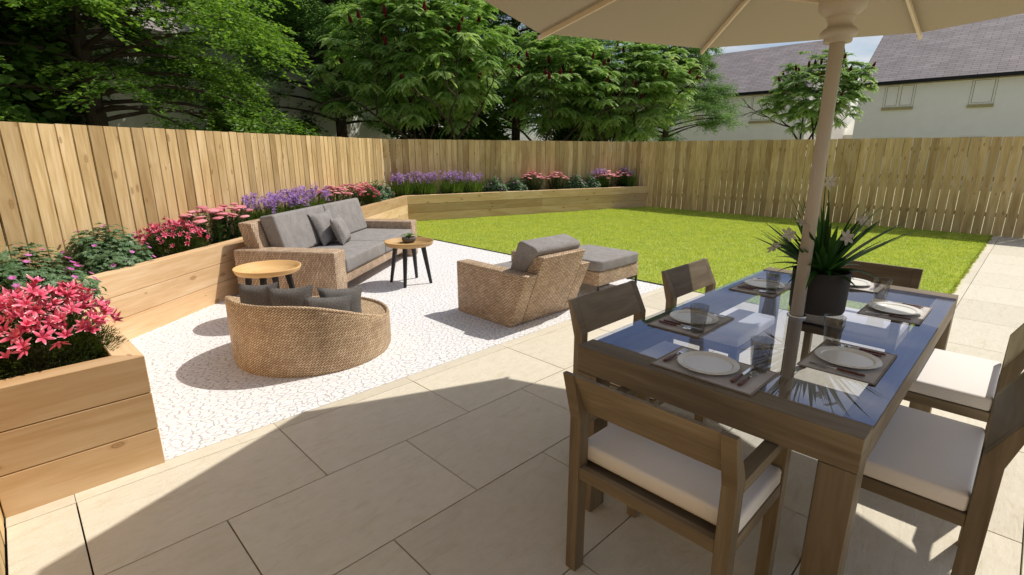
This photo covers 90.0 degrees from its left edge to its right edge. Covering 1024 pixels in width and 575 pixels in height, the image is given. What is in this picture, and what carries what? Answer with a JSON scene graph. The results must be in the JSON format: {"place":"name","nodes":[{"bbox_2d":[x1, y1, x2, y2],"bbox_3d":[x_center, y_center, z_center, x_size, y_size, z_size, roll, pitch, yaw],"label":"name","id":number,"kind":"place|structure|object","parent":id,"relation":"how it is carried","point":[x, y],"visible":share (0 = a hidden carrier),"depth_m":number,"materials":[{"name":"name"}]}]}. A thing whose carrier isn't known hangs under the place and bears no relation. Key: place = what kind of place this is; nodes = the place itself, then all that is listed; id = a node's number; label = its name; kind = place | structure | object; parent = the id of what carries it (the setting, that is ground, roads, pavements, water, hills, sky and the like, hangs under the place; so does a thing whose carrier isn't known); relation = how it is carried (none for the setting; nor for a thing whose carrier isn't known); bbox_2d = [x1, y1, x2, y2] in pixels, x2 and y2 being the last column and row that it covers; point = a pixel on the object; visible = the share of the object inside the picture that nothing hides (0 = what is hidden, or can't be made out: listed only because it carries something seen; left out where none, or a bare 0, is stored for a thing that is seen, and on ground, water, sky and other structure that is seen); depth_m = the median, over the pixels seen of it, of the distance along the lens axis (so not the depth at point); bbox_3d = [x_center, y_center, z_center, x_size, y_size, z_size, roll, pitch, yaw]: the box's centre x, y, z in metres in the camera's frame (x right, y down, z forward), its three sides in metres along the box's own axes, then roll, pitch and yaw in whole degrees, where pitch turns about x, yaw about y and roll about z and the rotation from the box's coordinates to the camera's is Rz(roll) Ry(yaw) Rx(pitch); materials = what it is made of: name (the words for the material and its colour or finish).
{"place":"outdoors","nodes":[
{"label":"outdoors","id":0,"kind":"place"},
{"bbox_2d":[129,240,663,459],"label":"gravel terrace","id":1,"kind":"structure","parent":0,"point":[206,390],"depth_m":3.99,"materials":[{"name":"white gravel"}]},
{"bbox_2d":[232,260,300,288],"bbox_3d":[-2.245,0.052,4.768,0.578,0.512,0.578,10,18,34],"label":"side table","id":2,"kind":"object","parent":1,"relation":"on","point":[262,271],"visible":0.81,"depth_m":4.74,"materials":[{"name":"brown wood"}]},
{"bbox_2d":[224,296,390,377],"bbox_3d":[-1.580,0.231,4.070,1.183,0.524,1.183,-14,20,-43],"label":"round wicker chair","id":3,"kind":"object","parent":1,"relation":"on","point":[286,341],"visible":0.81,"depth_m":3.57,"materials":[{"name":"brown wicker"}]},
{"bbox_2d":[237,282,277,305],"bbox_3d":[-1.837,0.126,3.723,0.310,0.330,0.115,-2,5,4],"label":"chair cushion","id":4,"kind":"object","parent":3,"relation":"on","point":[254,295],"visible":0.45,"depth_m":3.67,"materials":[{"name":"grey fabric"}]},
{"bbox_2d":[266,284,312,305],"bbox_3d":[-1.590,0.149,3.697,0.330,0.330,0.115,-4,5,-6],"label":"chair cushion","id":5,"kind":"object","parent":3,"relation":"on","point":[289,297],"visible":0.38,"depth_m":3.64,"materials":[{"name":"grey fabric"}]},
{"bbox_2d":[305,294,352,310],"bbox_3d":[-1.349,0.202,3.745,0.360,0.300,0.115,-1,2,-25],"label":"chair cushion","id":6,"kind":"object","parent":3,"relation":"on","point":[341,303],"visible":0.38,"depth_m":3.71,"materials":[{"name":"grey fabric"}]},
{"bbox_2d":[317,285,362,312],"bbox_3d":[-1.319,0.143,3.963,0.360,0.310,0.115,-4,0,-37],"label":"chair cushion","id":7,"kind":"object","parent":3,"relation":"on","point":[355,302],"visible":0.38,"depth_m":3.96,"materials":[{"name":"grey fabric"}]},
{"bbox_2d":[234,198,417,295],"bbox_3d":[-2.192,-0.625,6.617,1.135,0.870,2.700,2,15,7],"label":"wicker sofa","id":8,"kind":"object","parent":1,"relation":"on","point":[293,236],"visible":0.73,"depth_m":5.66,"materials":[{"name":"grey fabric"}]},
{"bbox_2d":[307,210,336,245],"bbox_3d":[-2.317,-0.749,6.383,0.136,0.440,0.460,-21,9,17],"label":"scatter cushion","id":9,"kind":"object","parent":8,"relation":"on","point":[323,228],"visible":0.81,"depth_m":6.24,"materials":[{"name":"grey fabric"}]},
{"bbox_2d":[330,215,350,244],"bbox_3d":[-2.136,-0.719,6.386,0.136,0.360,0.380,-22,15,2],"label":"scatter cushion","id":10,"kind":"object","parent":8,"relation":"on","point":[340,229],"visible":1,"depth_m":6.26,"materials":[{"name":"grey fabric"}]},
{"bbox_2d":[384,237,433,287],"bbox_3d":[-1.217,-0.306,6.115,0.578,0.512,0.578,-12,19,-38],"label":"side table","id":11,"kind":"object","parent":1,"relation":"on","point":[422,243],"visible":0.94,"depth_m":6.08,"materials":[{"name":"brown wood"}]},
{"bbox_2d":[402,233,415,242],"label":"bowl plant","id":12,"kind":"object","parent":11,"relation":"on","point":[408,238],"visible":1,"depth_m":6.11,"materials":[{"name":"green plant"}]},
{"bbox_2d":[457,234,589,327],"bbox_3d":[0.127,-0.133,4.958,0.890,0.771,1.001,-14,20,-43],"label":"wicker armchair","id":13,"kind":"object","parent":1,"relation":"on","point":[534,279],"visible":0.98,"depth_m":4.66,"materials":[{"name":"brown wicker"}]},
{"bbox_2d":[579,245,638,290],"bbox_3d":[0.931,-0.205,5.923,0.790,0.415,0.760,-14,20,-43],"label":"wicker ottoman","id":14,"kind":"object","parent":1,"relation":"on","point":[607,266],"visible":0.59,"depth_m":5.63,"materials":[{"name":"grey fabric"}]},
{"bbox_2d":[1,176,1023,522],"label":"ground","id":15,"kind":"structure","parent":0,"point":[681,200],"depth_m":13.80,"materials":[{"name":"green plant"}]},
{"bbox_2d":[0,502,4,574],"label":"board fence","id":16,"kind":"object","parent":15,"relation":"on","point":[2,552],"visible":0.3,"depth_m":2.02,"materials":[{"name":"brown wood"}]},
{"bbox_2d":[0,0,88,185],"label":"dense tree","id":17,"kind":"object","parent":15,"relation":"on","point":[29,104],"visible":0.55,"depth_m":10.43,"materials":[{"name":"green plant"}]},
{"bbox_2d":[0,2,112,184],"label":"dense tree","id":18,"kind":"object","parent":15,"relation":"on","point":[72,118],"visible":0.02,"depth_m":13.28,"materials":[{"name":"green plant"}]},
{"bbox_2d":[9,0,222,122],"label":"feathery tree","id":19,"kind":"object","parent":15,"relation":"on","point":[180,93],"visible":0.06,"depth_m":15.03,"materials":[{"name":"green plant"}]},
{"bbox_2d":[0,0,330,214],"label":"broadleaf tree","id":20,"kind":"object","parent":15,"relation":"on","point":[89,92],"visible":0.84,"depth_m":11.16,"materials":[{"name":"green plant"}]},
{"bbox_2d":[0,121,384,274],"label":"board fence","id":21,"kind":"object","parent":15,"relation":"on","point":[263,164],"visible":0.45,"depth_m":5.08,"materials":[{"name":"brown wood"}]},
{"bbox_2d":[11,0,442,202],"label":"gabled house","id":22,"kind":"structure","parent":15,"relation":"on","point":[358,130],"depth_m":16.49,"materials":[{"name":"stone"}]},
{"bbox_2d":[199,85,269,164],"bbox_3d":[-10.240,-5.618,17.550,3.843,4.912,3.859,1,15,5],"label":"dense tree","id":23,"kind":"object","parent":15,"relation":"on","point":[221,105],"visible":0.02,"depth_m":16.56,"materials":[{"name":"green plant"}]},
{"bbox_2d":[268,82,327,135],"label":"dense tree","id":24,"kind":"object","parent":15,"relation":"on","point":[310,123],"visible":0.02,"depth_m":19.70,"materials":[{"name":"green plant"}]},
{"bbox_2d":[250,0,391,136],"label":"feathery tree","id":25,"kind":"object","parent":15,"relation":"on","point":[378,125],"visible":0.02,"depth_m":20.35,"materials":[{"name":"green plant"}]},
{"bbox_2d":[210,0,444,137],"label":"feathery tree","id":26,"kind":"object","parent":15,"relation":"on","point":[320,8],"visible":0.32,"depth_m":16.13,"materials":[{"name":"green plant"}]},
{"bbox_2d":[298,0,527,181],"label":"sumac tree","id":27,"kind":"object","parent":15,"relation":"on","point":[401,89],"visible":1,"depth_m":13.54,"materials":[{"name":"green plant"}]},
{"bbox_2d":[380,2,514,181],"bbox_3d":[-2.352,-7.088,19.367,5.360,6.822,5.338,-14,20,-43],"label":"dense tree","id":28,"kind":"object","parent":15,"relation":"on","point":[493,128],"visible":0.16,"depth_m":18.59,"materials":[{"name":"green plant"}]},
{"bbox_2d":[383,139,632,197],"bbox_3d":[0.262,-2.867,13.335,7.198,1.854,0.170,-8,17,-27],"label":"board fence","id":29,"kind":"object","parent":15,"relation":"on","point":[505,160],"visible":0.5,"depth_m":12.89,"materials":[{"name":"brown wood"}]},
{"bbox_2d":[4,500,1023,574],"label":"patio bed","id":30,"kind":"object","parent":15,"relation":"on","point":[6,558],"depth_m":2.08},
{"bbox_2d":[457,0,602,140],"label":"feathery tree","id":31,"kind":"object","parent":15,"relation":"on","point":[514,24],"visible":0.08,"depth_m":21.08,"materials":[{"name":"green plant"}]},
{"bbox_2d":[417,236,662,285],"bbox_3d":[-0.363,-0.581,8.162,0.014,0.032,6.200,-14,20,-43],"label":"lawn edging","id":32,"kind":"object","parent":15,"relation":"on","point":[510,254],"visible":0.21,"depth_m":8.14,"materials":[{"name":"beige stone"}]},
{"bbox_2d":[499,24,616,138],"bbox_3d":[2.950,-12.513,30.341,9.279,11.672,9.057,6,16,23],"label":"feathery tree","id":33,"kind":"object","parent":15,"relation":"on","point":[608,44],"visible":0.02,"depth_m":29.19,"materials":[{"name":"green plant"}]},
{"bbox_2d":[488,31,655,142],"bbox_3d":[1.774,-6.076,17.813,5.654,5.706,5.521,2,15,8],"label":"sumac tree","id":34,"kind":"object","parent":15,"relation":"on","point":[522,90],"visible":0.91,"depth_m":16.74,"materials":[{"name":"green plant"}]},
{"bbox_2d":[538,65,623,173],"bbox_3d":[3.220,-7.398,23.453,4.163,5.321,4.180,4,15,13],"label":"dense tree","id":35,"kind":"object","parent":15,"relation":"on","point":[561,133],"visible":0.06,"depth_m":23.10,"materials":[{"name":"green plant"}]},
{"bbox_2d":[560,41,712,141],"bbox_3d":[4.461,-6.265,18.794,5.290,5.564,5.140,6,16,20],"label":"sumac tree","id":36,"kind":"object","parent":15,"relation":"on","point":[651,84],"visible":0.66,"depth_m":17.75,"materials":[{"name":"green plant"}]},
{"bbox_2d":[605,42,749,182],"bbox_3d":[7.206,-9.108,23.367,6.728,8.671,6.893,-1,15,-4],"label":"feathery tree","id":37,"kind":"object","parent":15,"relation":"on","point":[713,94],"visible":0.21,"depth_m":22.00,"materials":[{"name":"green plant"}]},
{"bbox_2d":[740,49,878,178],"bbox_3d":[13.169,-7.249,22.346,4.877,5.655,5.104,-3,15,-13],"label":"sumac tree","id":38,"kind":"object","parent":15,"relation":"on","point":[849,75],"visible":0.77,"depth_m":21.26,"materials":[{"name":"green plant"}]},
{"bbox_2d":[631,136,1023,237],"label":"board fence","id":39,"kind":"object","parent":15,"relation":"on","point":[655,165],"visible":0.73,"depth_m":10.94,"materials":[{"name":"brown wood"}]},
{"bbox_2d":[840,119,854,170],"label":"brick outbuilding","id":40,"kind":"structure","parent":15,"relation":"on","point":[848,133],"depth_m":34.23,"materials":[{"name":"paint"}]},
{"bbox_2d":[6,236,1023,574],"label":"patio paving","id":41,"kind":"structure","parent":0,"point":[458,466],"depth_m":2.34,"materials":[{"name":"stone"}]},
{"bbox_2d":[568,280,705,423],"bbox_3d":[0.664,0.451,2.677,0.584,0.815,0.511,-14,20,-43],"label":"dining chair","id":42,"kind":"object","parent":41,"relation":"on","point":[590,312],"visible":0.23,"depth_m":2.69,"materials":[{"name":"brown wood"}]},
{"bbox_2d":[563,371,791,574],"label":"dining chair","id":43,"kind":"object","parent":41,"relation":"on","point":[718,493],"visible":0.91,"depth_m":1.64,"materials":[{"name":"brown wood"}]},
{"bbox_2d":[661,258,774,390],"bbox_3d":[1.307,0.289,3.286,0.584,0.815,0.511,-14,20,-43],"label":"dining chair","id":44,"kind":"object","parent":41,"relation":"on","point":[739,333],"visible":0.58,"depth_m":3.18,"materials":[{"name":"brown wood"}]},
{"bbox_2d":[484,0,1023,399],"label":"parasol","id":45,"kind":"object","parent":41,"relation":"on","point":[836,26],"visible":0.99,"depth_m":3.05,"materials":[{"name":"fabric"}]},
{"bbox_2d":[577,267,958,574],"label":"dining table","id":46,"kind":"object","parent":41,"relation":"on","point":[839,448],"visible":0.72,"depth_m":1.74,"materials":[{"name":"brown wood"}]},
{"bbox_2d":[647,307,733,337],"bbox_3d":[0.843,0.158,2.404,0.372,0.004,0.248,-14,20,-43],"label":"placemat","id":47,"kind":"object","parent":46,"relation":"on","point":[698,333],"visible":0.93,"depth_m":2.34,"materials":[{"name":"fabric"}]},
{"bbox_2d":[670,309,718,324],"bbox_3d":[0.857,0.142,2.415,0.220,0.014,0.218,-14,20,-43],"label":"plate","id":48,"kind":"object","parent":47,"relation":"on","point":[694,317],"visible":1,"depth_m":2.42,"materials":[{"name":"white ceramic"}]},
{"bbox_2d":[650,346,778,395],"bbox_3d":[0.738,0.296,1.881,0.248,0.004,0.372,-14,20,-43],"label":"placemat","id":49,"kind":"object","parent":46,"relation":"on","point":[752,385],"visible":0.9,"depth_m":1.82,"materials":[{"name":"fabric"}]},
{"bbox_2d":[677,351,739,374],"bbox_3d":[0.724,0.281,1.892,0.218,0.014,0.220,-14,20,-43],"label":"plate","id":50,"kind":"object","parent":49,"relation":"on","point":[707,362],"visible":1,"depth_m":1.90,"materials":[{"name":"white ceramic"}]},
{"bbox_2d":[730,366,753,382],"bbox_3d":[0.819,0.304,1.814,0.193,0.009,0.017,-14,20,-43],"label":"knife","id":51,"kind":"object","parent":49,"relation":"on","point":[735,379],"visible":1,"depth_m":1.79,"materials":[{"name":"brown wood"}]},
{"bbox_2d":[738,371,759,385],"bbox_3d":[0.821,0.315,1.777,0.158,0.011,0.031,-14,20,-43],"label":"spoon","id":52,"kind":"object","parent":49,"relation":"on","point":[746,379],"visible":1,"depth_m":1.77,"materials":[{"name":"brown wood"}]},
{"bbox_2d":[729,278,790,296],"bbox_3d":[1.475,-0.003,3.009,0.372,0.004,0.248,-14,20,-43],"label":"placemat","id":53,"kind":"object","parent":46,"relation":"on","point":[778,291],"visible":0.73,"depth_m":2.93,"materials":[{"name":"fabric"}]},
{"bbox_2d":[744,279,784,288],"bbox_3d":[1.489,-0.019,3.020,0.220,0.014,0.218,-14,20,-43],"label":"plate","id":54,"kind":"object","parent":53,"relation":"on","point":[766,283],"visible":1,"depth_m":3.03,"materials":[{"name":"white ceramic"}]},
{"bbox_2d":[750,159,921,315],"bbox_3d":[1.505,-0.266,2.473,0.816,0.788,0.749,-14,20,-43],"label":"potted lily plant","id":55,"kind":"object","parent":46,"relation":"on","point":[829,281],"visible":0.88,"depth_m":2.45,"materials":[{"name":"plant"}]},
{"bbox_2d":[796,339,897,384],"bbox_3d":[1.285,0.276,1.957,0.372,0.004,0.248,-14,20,-43],"label":"placemat","id":56,"kind":"object","parent":46,"relation":"on","point":[873,376],"visible":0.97,"depth_m":1.89,"materials":[{"name":"fabric"}]},
{"bbox_2d":[809,361,864,376],"bbox_3d":[1.175,0.293,1.856,0.020,0.010,0.177,-14,20,-43],"label":"fork","id":57,"kind":"object","parent":56,"relation":"on","point":[843,370],"visible":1,"depth_m":1.84,"materials":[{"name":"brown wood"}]},
{"bbox_2d":[814,346,882,368],"bbox_3d":[1.271,0.268,1.941,0.220,0.014,0.218,-14,20,-43],"label":"plate","id":58,"kind":"object","parent":56,"relation":"on","point":[847,357],"visible":1,"depth_m":1.95,"materials":[{"name":"white ceramic"}]},
{"bbox_2d":[839,344,885,355],"bbox_3d":[1.390,0.246,2.035,0.031,0.011,0.158,-14,20,-43],"label":"spoon","id":59,"kind":"object","parent":56,"relation":"on","point":[866,350],"visible":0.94,"depth_m":2.02,"materials":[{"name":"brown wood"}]},
{"bbox_2d":[849,282,886,292],"bbox_3d":[2.017,-0.026,3.094,0.248,0.004,0.372,-14,20,-43],"label":"placemat","id":60,"kind":"object","parent":46,"relation":"on","point":[879,288],"visible":0.41,"depth_m":2.99,"materials":[{"name":"fabric"}]},
{"bbox_2d":[850,278,871,285],"bbox_3d":[2.031,-0.034,3.077,0.218,0.014,0.220,-14,20,-43],"label":"plate","id":61,"kind":"object","parent":60,"relation":"on","point":[858,282],"visible":0.42,"depth_m":3.06,"materials":[{"name":"white ceramic"}]},
{"bbox_2d":[857,298,931,324],"bbox_3d":[1.917,0.115,2.562,0.372,0.004,0.248,-14,20,-43],"label":"placemat","id":62,"kind":"object","parent":46,"relation":"on","point":[917,319],"visible":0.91,"depth_m":2.49,"materials":[{"name":"fabric"}]},
{"bbox_2d":[868,302,922,314],"bbox_3d":[1.903,0.107,2.546,0.220,0.014,0.218,-14,20,-43],"label":"plate","id":63,"kind":"object","parent":62,"relation":"on","point":[895,308],"visible":1,"depth_m":2.56,"materials":[{"name":"white ceramic"}]},
{"bbox_2d":[779,260,923,383],"bbox_3d":[2.205,0.270,3.356,0.511,0.815,0.584,-14,20,-43],"label":"dining chair","id":64,"kind":"object","parent":41,"relation":"on","point":[853,326],"visible":0.37,"depth_m":3.24,"materials":[{"name":"brown wood"}]},
{"bbox_2d":[800,372,1023,574],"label":"dining chair","id":65,"kind":"object","parent":41,"relation":"on","point":[947,469],"visible":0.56,"depth_m":1.69,"materials":[{"name":"white fabric"}]},
{"bbox_2d":[903,323,1023,446],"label":"dining chair","id":66,"kind":"object","parent":41,"relation":"on","point":[968,386],"visible":0.41,"depth_m":2.33,"materials":[{"name":"white fabric"}]},
{"bbox_2d":[403,1,882,140],"label":"sky","id":67,"kind":"structure","parent":0,"point":[863,48],"materials":[{"name":"white"}]},
{"bbox_2d":[416,206,992,331],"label":"lawn ground","id":68,"kind":"structure","parent":0,"point":[776,266],"depth_m":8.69,"materials":[{"name":"plant"}]},
{"bbox_2d":[0,186,647,518],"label":"timber planter","id":69,"kind":"object","parent":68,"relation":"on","point":[69,430],"visible":0.62,"depth_m":2.48,"materials":[{"name":"brown wood"}]},
{"bbox_2d":[0,242,108,331],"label":"geranium clump","id":70,"kind":"object","parent":69,"relation":"on","point":[13,274],"visible":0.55,"depth_m":3.35,"materials":[{"name":"green plant"}]},
{"bbox_2d":[0,274,129,379],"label":"lily clump","id":71,"kind":"object","parent":69,"relation":"on","point":[48,323],"visible":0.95,"depth_m":2.38,"materials":[{"name":"pink plant"}]},
{"bbox_2d":[53,222,155,275],"bbox_3d":[-3.518,-0.323,4.458,0.756,0.477,0.746,11,18,35],"label":"geranium clump","id":72,"kind":"object","parent":69,"relation":"on","point":[108,252],"visible":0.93,"depth_m":4.31,"materials":[{"name":"green plant"}]},
{"bbox_2d":[133,215,211,258],"bbox_3d":[-3.412,-0.494,5.149,0.670,0.458,0.667,-4,16,-16],"label":"lily clump","id":73,"kind":"object","parent":69,"relation":"on","point":[177,238],"visible":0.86,"depth_m":5.06,"materials":[{"name":"pink plant"}]},
{"bbox_2d":[177,206,238,245],"bbox_3d":[-3.386,-0.690,5.739,0.572,0.470,0.598,6,16,20],"label":"sedum clump","id":74,"kind":"object","parent":69,"relation":"on","point":[205,210],"visible":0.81,"depth_m":5.67,"materials":[{"name":"pink plant"}]},
{"bbox_2d":[210,203,252,239],"bbox_3d":[-3.362,-0.793,6.154,0.497,0.455,0.562,-9,17,-29],"label":"sedum clump","id":75,"kind":"object","parent":69,"relation":"on","point":[236,209],"visible":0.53,"depth_m":6.13,"materials":[{"name":"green plant"}]},
{"bbox_2d":[238,191,289,220],"bbox_3d":[-3.213,-0.971,6.663,0.674,0.537,0.713,-7,17,-25],"label":"iris clump","id":76,"kind":"object","parent":69,"relation":"on","point":[260,213],"visible":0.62,"depth_m":6.60,"materials":[{"name":"purple plant"}]},
{"bbox_2d":[263,187,308,213],"bbox_3d":[-3.206,-1.124,7.193,0.736,0.561,0.705,-10,18,-33],"label":"iris clump","id":77,"kind":"object","parent":69,"relation":"on","point":[290,200],"visible":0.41,"depth_m":7.16,"materials":[{"name":"purple plant"}]},
{"bbox_2d":[290,182,333,208],"bbox_3d":[-3.091,-1.310,7.859,0.720,0.578,0.756,5,16,18],"label":"iris clump","id":78,"kind":"object","parent":69,"relation":"on","point":[311,202],"visible":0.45,"depth_m":7.80,"materials":[{"name":"purple plant"}]},
{"bbox_2d":[317,185,352,202],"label":"sedum clump","id":79,"kind":"object","parent":69,"relation":"on","point":[331,188],"visible":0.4,"depth_m":8.54,"materials":[{"name":"pink plant"}]},
{"bbox_2d":[333,184,366,202],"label":"sedum clump","id":80,"kind":"object","parent":69,"relation":"on","point":[351,188],"visible":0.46,"depth_m":9.15,"materials":[{"name":"pink plant"}]},
{"bbox_2d":[350,182,381,205],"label":"lily clump","id":81,"kind":"object","parent":69,"relation":"on","point":[367,197],"visible":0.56,"depth_m":9.78,"materials":[{"name":"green plant"}]},
{"bbox_2d":[367,180,394,202],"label":"geranium clump","id":82,"kind":"object","parent":69,"relation":"on","point":[385,192],"visible":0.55,"depth_m":10.52,"materials":[{"name":"green plant"}]},
{"bbox_2d":[388,172,415,197],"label":"iris clump","id":83,"kind":"object","parent":69,"relation":"on","point":[405,189],"visible":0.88,"depth_m":11.48,"materials":[{"name":"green plant"}]},
{"bbox_2d":[410,171,440,194],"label":"iris clump","id":84,"kind":"object","parent":69,"relation":"on","point":[424,189],"visible":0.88,"depth_m":11.72,"materials":[{"name":"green plant"}]},
{"bbox_2d":[438,170,465,193],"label":"iris clump","id":85,"kind":"object","parent":69,"relation":"on","point":[455,187],"visible":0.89,"depth_m":12.02,"materials":[{"name":"green plant"}]},
{"bbox_2d":[460,171,484,192],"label":"iris clump","id":86,"kind":"object","parent":69,"relation":"on","point":[475,188],"visible":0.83,"depth_m":12.27,"materials":[{"name":"green plant"}]},
{"bbox_2d":[482,176,509,191],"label":"geranium clump","id":87,"kind":"object","parent":69,"relation":"on","point":[495,185],"visible":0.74,"depth_m":12.53,"materials":[{"name":"green plant"}]},
{"bbox_2d":[506,176,528,190],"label":"geranium clump","id":88,"kind":"object","parent":69,"relation":"on","point":[515,185],"visible":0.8,"depth_m":12.82,"materials":[{"name":"green plant"}]},
{"bbox_2d":[521,171,545,189],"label":"sedum clump","id":89,"kind":"object","parent":69,"relation":"on","point":[532,184],"visible":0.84,"depth_m":13.08,"materials":[{"name":"green plant"}]},
{"bbox_2d":[545,172,569,189],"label":"sedum clump","id":90,"kind":"object","parent":69,"relation":"on","point":[555,182],"visible":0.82,"depth_m":13.42,"materials":[{"name":"green plant"}]},
{"bbox_2d":[565,174,588,188],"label":"geranium clump","id":91,"kind":"object","parent":69,"relation":"on","point":[576,184],"visible":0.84,"depth_m":13.63,"materials":[{"name":"green plant"}]},
{"bbox_2d":[583,173,601,187],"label":"geranium clump","id":92,"kind":"object","parent":69,"relation":"on","point":[590,182],"visible":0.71,"depth_m":13.86,"materials":[{"name":"green plant"}]},
{"bbox_2d":[588,168,608,187],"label":"iris clump","id":93,"kind":"object","parent":69,"relation":"on","point":[604,182],"visible":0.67,"depth_m":14.06,"materials":[{"name":"purple plant"}]},
{"bbox_2d":[598,170,617,187],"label":"sedum clump","id":94,"kind":"object","parent":69,"relation":"on","point":[609,174],"visible":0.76,"depth_m":14.10,"materials":[{"name":"green plant"}]},
{"bbox_2d":[615,171,630,186],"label":"sedum clump","id":95,"kind":"object","parent":69,"relation":"on","point":[621,180],"visible":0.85,"depth_m":14.34,"materials":[{"name":"green plant"}]},
{"bbox_2d":[618,167,639,186],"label":"iris clump","id":96,"kind":"object","parent":69,"relation":"on","point":[631,181],"visible":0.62,"depth_m":14.47,"materials":[{"name":"green plant"}]},
{"bbox_2d":[608,40,849,179],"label":"gabled house","id":97,"kind":"structure","parent":0,"point":[752,72],"depth_m":31.23,"materials":[{"name":"stone"}]},
{"bbox_2d":[748,93,774,123],"bbox_3d":[14.744,-10.509,30.067,0.140,1.632,1.460,-14,20,-43],"label":"window","id":98,"kind":"structure","parent":97,"relation":"in","point":[761,120],"depth_m":30.23,"materials":[{"name":"paint"}]},
{"bbox_2d":[846,13,1023,186],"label":"gabled house","id":99,"kind":"structure","parent":0,"point":[965,80],"depth_m":24.70,"materials":[{"name":"paint"}]},
{"bbox_2d":[872,136,912,157],"bbox_3d":[19.344,-7.168,26.202,0.046,1.100,1.700,-14,20,-43],"label":"window","id":100,"kind":"structure","parent":99,"relation":"in","point":[886,137],"depth_m":26.06,"materials":[{"name":"paint"}]},
{"bbox_2d":[881,83,916,110],"bbox_3d":[19.325,-9.522,25.572,0.140,1.232,1.300,-14,20,-43],"label":"window","id":101,"kind":"structure","parent":99,"relation":"in","point":[895,107],"depth_m":25.58,"materials":[{"name":"paint"}]},
{"bbox_2d":[956,135,987,158],"bbox_3d":[21.515,-6.600,24.064,0.046,1.100,1.100,-14,20,-43],"label":"window","id":102,"kind":"structure","parent":99,"relation":"in","point":[981,136],"depth_m":24.01,"materials":[{"name":"paint"}]},
{"bbox_2d":[966,76,999,107],"bbox_3d":[21.531,-8.920,23.405,0.140,1.282,0.920,-14,20,-43],"label":"window","id":103,"kind":"structure","parent":99,"relation":"in","point":[979,104],"depth_m":23.45,"materials":[{"name":"paint"}]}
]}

